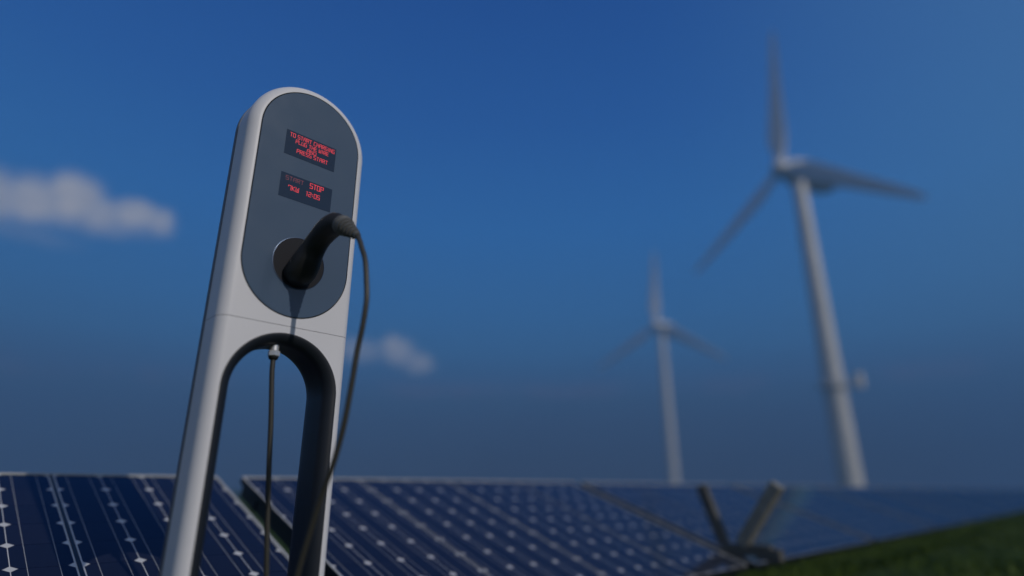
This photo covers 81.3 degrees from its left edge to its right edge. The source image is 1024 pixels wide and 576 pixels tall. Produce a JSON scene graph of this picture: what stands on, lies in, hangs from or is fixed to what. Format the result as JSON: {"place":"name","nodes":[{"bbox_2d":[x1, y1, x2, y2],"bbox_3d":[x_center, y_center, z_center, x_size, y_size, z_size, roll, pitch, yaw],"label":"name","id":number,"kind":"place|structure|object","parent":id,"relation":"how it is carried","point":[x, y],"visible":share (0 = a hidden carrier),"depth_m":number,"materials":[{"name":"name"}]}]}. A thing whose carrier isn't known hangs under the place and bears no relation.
{"place":"outdoors","nodes":[
{"label":"outdoors","id":0,"kind":"place"},
{"bbox_2d":[0,0,1023,491],"label":"sky","id":1,"kind":"structure","parent":0,"point":[526,164],"materials":[{"name":"blue"}]},
{"bbox_2d":[232,492,1023,575],"bbox_3d":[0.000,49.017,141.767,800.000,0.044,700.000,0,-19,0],"label":"ground","id":2,"kind":"structure","parent":0,"point":[287,550],"depth_m":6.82,"materials":[{"name":"green plant"}]},
{"bbox_2d":[0,472,288,575],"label":"solar array","id":3,"kind":"object","parent":2,"relation":"on","point":[59,524],"visible":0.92,"depth_m":2.81,"materials":[{"name":"glass"},{"name":"silicon"},{"name":"metal"}]},
{"bbox_2d":[158,87,361,575],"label":"charging station","id":4,"kind":"object","parent":2,"relation":"on","point":[294,173],"visible":0.98,"depth_m":2.09,"materials":[{"name":"white paint"}]},
{"bbox_2d":[264,212,369,575],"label":"charging cable","id":5,"kind":"object","parent":4,"relation":"attached to","point":[302,267],"visible":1,"depth_m":1.95,"materials":[{"name":"black plastic"}]},
{"bbox_2d":[240,476,747,575],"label":"solar array","id":6,"kind":"object","parent":2,"relation":"on","point":[403,527],"visible":0.88,"depth_m":4.11,"materials":[{"name":"glass"},{"name":"silicon"},{"name":"metal"}]},
{"bbox_2d":[597,250,726,483],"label":"wind turbine","id":7,"kind":"object","parent":2,"relation":"on","point":[663,329],"visible":0.98,"depth_m":237.80,"materials":[{"name":"paint"}]},
{"bbox_2d":[581,482,872,573],"bbox_3d":[2.482,2.907,6.767,3.438,0.707,1.902,18,-6,-43],"label":"solar array","id":8,"kind":"object","parent":2,"relation":"on","point":[794,535],"visible":0.78,"depth_m":6.46,"materials":[{"name":"glass"},{"name":"silicon"},{"name":"metal"}]},
{"bbox_2d":[696,481,784,575],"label":"support bracket","id":9,"kind":"object","parent":2,"relation":"on","point":[757,519],"visible":0.92,"depth_m":4.93,"materials":[{"name":"metal"}]},
{"bbox_2d":[694,30,926,486],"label":"wind turbine","id":10,"kind":"object","parent":2,"relation":"on","point":[801,177],"visible":0.99,"depth_m":115.26,"materials":[{"name":"paint"}]},
{"bbox_2d":[732,485,934,548],"bbox_3d":[4.979,3.740,9.214,3.438,0.707,1.902,18,-6,-43],"label":"solar array","id":11,"kind":"object","parent":2,"relation":"on","point":[874,524],"visible":0.71,"depth_m":8.92,"materials":[{"name":"blue"}]},
{"bbox_2d":[817,486,972,532],"bbox_3d":[7.475,4.573,11.661,3.438,0.707,1.902,18,-6,-43],"label":"solar array","id":12,"kind":"object","parent":2,"relation":"on","point":[936,519],"visible":0.75,"depth_m":11.45,"materials":[{"name":"blue"}]},
{"bbox_2d":[871,487,996,521],"bbox_3d":[9.972,5.406,14.109,3.438,0.707,1.902,18,-6,-43],"label":"solar array","id":13,"kind":"object","parent":2,"relation":"on","point":[960,510],"visible":0.77,"depth_m":13.95,"materials":[{"name":"blue"}]},
{"bbox_2d":[909,487,1014,516],"bbox_3d":[12.468,6.239,16.556,3.438,0.707,1.902,18,-6,-43],"label":"solar array","id":14,"kind":"object","parent":2,"relation":"on","point":[975,504],"visible":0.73,"depth_m":16.42,"materials":[{"name":"blue"}]},
{"bbox_2d":[938,488,1023,512],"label":"solar array","id":15,"kind":"object","parent":2,"relation":"on","point":[994,502],"visible":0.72,"depth_m":18.90,"materials":[{"name":"blue"}]},
{"bbox_2d":[958,488,1023,507],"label":"solar array","id":16,"kind":"object","parent":2,"relation":"on","point":[998,498],"visible":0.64,"depth_m":21.44,"materials":[{"name":"blue"}]},
{"bbox_2d":[978,489,1023,502],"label":"solar array","id":17,"kind":"object","parent":2,"relation":"on","point":[1004,495],"visible":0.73,"depth_m":24.00,"materials":[{"name":"blue"}]},
{"bbox_2d":[991,489,1023,498],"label":"solar array","id":18,"kind":"object","parent":2,"relation":"on","point":[1010,493],"visible":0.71,"depth_m":26.61,"materials":[{"name":"blue"}]}
]}

